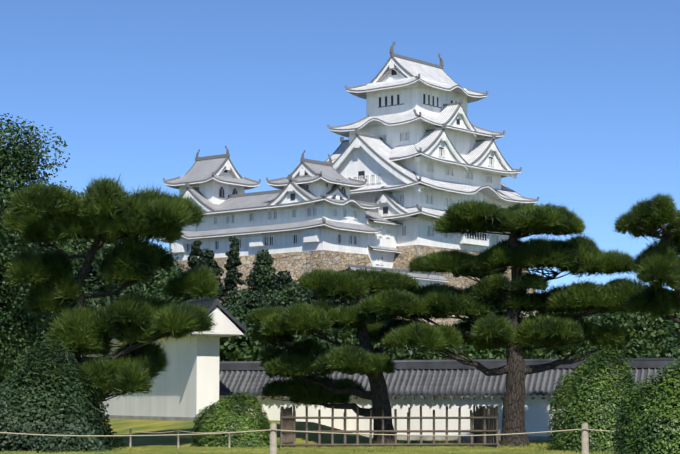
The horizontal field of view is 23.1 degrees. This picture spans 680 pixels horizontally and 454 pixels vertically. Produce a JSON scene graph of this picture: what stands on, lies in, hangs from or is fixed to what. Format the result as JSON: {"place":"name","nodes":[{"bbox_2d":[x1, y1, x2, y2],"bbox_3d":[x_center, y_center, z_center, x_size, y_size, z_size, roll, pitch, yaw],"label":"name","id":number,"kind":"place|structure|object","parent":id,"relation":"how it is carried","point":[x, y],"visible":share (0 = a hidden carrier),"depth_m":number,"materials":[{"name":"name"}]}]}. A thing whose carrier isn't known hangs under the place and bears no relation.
{"place":"outdoors","nodes":[
{"label":"outdoors","id":0,"kind":"place"},
{"bbox_2d":[97,419,372,446],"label":"lawn","id":1,"kind":"structure","parent":0,"point":[125,426],"depth_m":70.34,"materials":[{"name":"green plant"}]},
{"bbox_2d":[8,358,546,394],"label":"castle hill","id":2,"kind":"structure","parent":0,"point":[55,367],"depth_m":214.04,"materials":[{"name":"green plant"}]},
{"bbox_2d":[0,113,114,386],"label":"tree","id":3,"kind":"object","parent":2,"relation":"on","point":[22,162],"depth_m":85.09,"materials":[{"name":"green plant"}]},
{"bbox_2d":[187,240,201,271],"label":"conifer tree","id":4,"kind":"object","parent":2,"relation":"on","point":[192,257],"depth_m":222.01,"materials":[{"name":"green plant"}]},
{"bbox_2d":[197,248,228,309],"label":"hill tree","id":5,"kind":"object","parent":2,"relation":"on","point":[209,261],"depth_m":219.40,"materials":[{"name":"green plant"}]},
{"bbox_2d":[220,236,243,303],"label":"conifer tree","id":6,"kind":"object","parent":2,"relation":"on","point":[231,279],"depth_m":217.81,"materials":[{"name":"green plant"}]},
{"bbox_2d":[218,288,265,316],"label":"slope tree","id":7,"kind":"object","parent":2,"relation":"on","point":[243,298],"depth_m":200.60,"materials":[{"name":"green plant"}]},
{"bbox_2d":[244,249,276,305],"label":"hill tree","id":8,"kind":"object","parent":2,"relation":"on","point":[263,263],"depth_m":216.03,"materials":[{"name":"green plant"}]},
{"bbox_2d":[266,270,292,306],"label":"hill tree","id":9,"kind":"object","parent":2,"relation":"on","point":[280,281],"depth_m":212.45,"materials":[{"name":"green plant"}]},
{"bbox_2d":[263,279,311,309],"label":"slope tree","id":10,"kind":"object","parent":2,"relation":"on","point":[286,294],"visible":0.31,"depth_m":192.05,"materials":[{"name":"green plant"}]},
{"bbox_2d":[156,146,459,325],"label":"castle keeps","id":11,"kind":"structure","parent":2,"relation":"on","point":[310,214],"depth_m":231.47,"materials":[{"name":"paint"}]},
{"bbox_2d":[300,275,326,303],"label":"hill tree","id":12,"kind":"object","parent":2,"relation":"on","point":[313,296],"visible":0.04,"depth_m":208.33,"materials":[{"name":"green plant"}]},
{"bbox_2d":[326,269,354,307],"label":"hill tree","id":13,"kind":"object","parent":2,"relation":"on","point":[342,302],"visible":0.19,"depth_m":203.48,"materials":[{"name":"green plant"}]},
{"bbox_2d":[350,292,395,343],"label":"slope tree","id":14,"kind":"object","parent":2,"relation":"on","point":[383,321],"depth_m":192.00,"materials":[{"name":"green plant"}]},
{"bbox_2d":[324,41,538,319],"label":"castle keep","id":15,"kind":"structure","parent":2,"relation":"on","point":[418,151],"depth_m":244.39,"materials":[{"name":"paint"}]},
{"bbox_2d":[610,310,679,357],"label":"tree","id":16,"kind":"object","parent":2,"relation":"on","point":[655,329],"depth_m":116.08,"materials":[{"name":"green plant"}]},
{"bbox_2d":[0,439,633,453],"bbox_3d":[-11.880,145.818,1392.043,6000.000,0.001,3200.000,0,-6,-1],"label":"ground","id":17,"kind":"structure","parent":0,"point":[406,441],"depth_m":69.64,"materials":[{"name":"green plant"}]},
{"bbox_2d":[0,201,88,381],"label":"tree","id":18,"kind":"object","parent":17,"relation":"on","point":[17,314],"depth_m":109.13,"materials":[{"name":"green plant"}]},
{"bbox_2d":[8,180,110,385],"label":"tree","id":19,"kind":"object","parent":17,"relation":"on","point":[65,181],"depth_m":120.41,"materials":[{"name":"green plant"}]},
{"bbox_2d":[0,333,124,452],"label":"hedge bush","id":20,"kind":"object","parent":17,"relation":"on","point":[86,406],"depth_m":58.27,"materials":[{"name":"green plant"}]},
{"bbox_2d":[2,232,150,378],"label":"tree","id":21,"kind":"object","parent":17,"relation":"on","point":[95,285],"depth_m":103.76,"materials":[{"name":"green plant"}]},
{"bbox_2d":[0,174,219,419],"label":"pine","id":22,"kind":"object","parent":17,"relation":"on","point":[38,211],"depth_m":62.50,"materials":[{"name":"green plant"}]},
{"bbox_2d":[51,279,199,367],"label":"tree","id":23,"kind":"object","parent":17,"relation":"on","point":[136,291],"depth_m":110.92,"materials":[{"name":"green plant"}]},
{"bbox_2d":[122,268,170,299],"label":"tree","id":24,"kind":"object","parent":17,"relation":"on","point":[159,282],"visible":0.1,"depth_m":138.00,"materials":[{"name":"green plant"}]},
{"bbox_2d":[66,297,247,420],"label":"tall wall","id":25,"kind":"structure","parent":17,"relation":"on","point":[186,385],"depth_m":75.81,"materials":[{"name":"paint"}]},
{"bbox_2d":[156,267,183,302],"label":"tree","id":26,"kind":"object","parent":17,"relation":"on","point":[168,276],"depth_m":148.80,"materials":[{"name":"green plant"}]},
{"bbox_2d":[160,246,180,272],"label":"tree","id":27,"kind":"object","parent":17,"relation":"on","point":[173,257],"depth_m":185.41,"materials":[{"name":"green plant"}]},
{"bbox_2d":[166,261,207,299],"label":"tree","id":28,"kind":"object","parent":17,"relation":"on","point":[178,268],"depth_m":169.62,"materials":[{"name":"green plant"}]},
{"bbox_2d":[190,390,269,447],"bbox_3d":[-4.242,7.798,65.072,3.567,2.779,3.216,0,-6,-1],"label":"round shrub","id":29,"kind":"object","parent":17,"relation":"on","point":[203,423],"depth_m":64.19,"materials":[{"name":"green plant"}]},
{"bbox_2d":[219,306,285,394],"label":"tree","id":30,"kind":"object","parent":17,"relation":"on","point":[252,352],"depth_m":104.04,"materials":[{"name":"green plant"}]},
{"bbox_2d":[254,330,341,351],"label":"tree","id":31,"kind":"object","parent":17,"relation":"on","point":[326,343],"visible":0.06,"depth_m":113.48,"materials":[{"name":"green plant"}]},
{"bbox_2d":[0,422,633,453],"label":"rope fence","id":32,"kind":"object","parent":17,"relation":"on","point":[584,429],"visible":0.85,"depth_m":41.92,"materials":[{"name":"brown wood"}]},
{"bbox_2d":[245,267,421,443],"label":"pine","id":33,"kind":"object","parent":17,"relation":"on","point":[286,324],"depth_m":66.96,"materials":[{"name":"green plant"}]},
{"bbox_2d":[320,328,357,347],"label":"tree","id":34,"kind":"object","parent":17,"relation":"on","point":[343,335],"visible":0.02,"depth_m":147.65,"materials":[{"name":"green plant"}]},
{"bbox_2d":[340,326,377,347],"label":"tree","id":35,"kind":"object","parent":17,"relation":"on","point":[353,331],"visible":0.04,"depth_m":157.96,"materials":[{"name":"green plant"}]},
{"bbox_2d":[280,406,498,447],"bbox_3d":[1.857,7.912,65.604,8.324,1.700,5.200,0,-6,-1],"label":"wooden fence","id":36,"kind":"object","parent":17,"relation":"on","point":[484,420],"visible":0.83,"depth_m":63.08,"materials":[{"name":"brown wood"}]},
{"bbox_2d":[376,343,464,394],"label":"tree","id":37,"kind":"object","parent":17,"relation":"on","point":[397,354],"depth_m":114.83,"materials":[{"name":"green plant"}]},
{"bbox_2d":[219,358,679,440],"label":"wall","id":38,"kind":"structure","parent":17,"relation":"on","point":[453,385],"depth_m":75.16,"materials":[{"name":"paint"}]},
{"bbox_2d":[427,310,542,359],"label":"tree","id":39,"kind":"object","parent":17,"relation":"on","point":[470,352],"visible":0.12,"depth_m":104.49,"materials":[{"name":"green plant"}]},
{"bbox_2d":[356,197,647,446],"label":"pine","id":40,"kind":"object","parent":17,"relation":"on","point":[580,255],"depth_m":65.12,"materials":[{"name":"green plant"}]},
{"bbox_2d":[523,345,561,394],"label":"tree","id":41,"kind":"object","parent":17,"relation":"on","point":[545,353],"depth_m":126.84,"materials":[{"name":"green plant"}]},
{"bbox_2d":[528,311,588,358],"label":"tree","id":42,"kind":"object","parent":17,"relation":"on","point":[560,355],"depth_m":134.43,"materials":[{"name":"green plant"}]},
{"bbox_2d":[544,341,642,452],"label":"shrub","id":43,"kind":"object","parent":17,"relation":"on","point":[574,384],"depth_m":57.86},
{"bbox_2d":[583,314,613,322],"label":"tree","id":44,"kind":"object","parent":17,"relation":"on","point":[586,318],"depth_m":149.23,"materials":[{"name":"green plant"}]},
{"bbox_2d":[572,311,678,358],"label":"tree","id":45,"kind":"object","parent":17,"relation":"on","point":[608,318],"visible":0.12,"depth_m":119.13,"materials":[{"name":"green plant"}]},
{"bbox_2d":[611,357,679,453],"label":"shrub","id":46,"kind":"object","parent":17,"relation":"on","point":[653,404],"depth_m":39.93,"materials":[{"name":"green plant"}]},
{"bbox_2d":[612,317,679,357],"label":"tree","id":47,"kind":"object","parent":17,"relation":"on","point":[671,345],"visible":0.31,"depth_m":105.50,"materials":[{"name":"green plant"}]},
{"bbox_2d":[0,0,679,292],"label":"sky","id":48,"kind":"structure","parent":0,"point":[584,95],"materials":[{"name":"blue"}]},
{"bbox_2d":[613,192,679,323],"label":"pine","id":49,"kind":"object","parent":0,"point":[656,266],"depth_m":58.77,"materials":[{"name":"green plant"}]}
]}

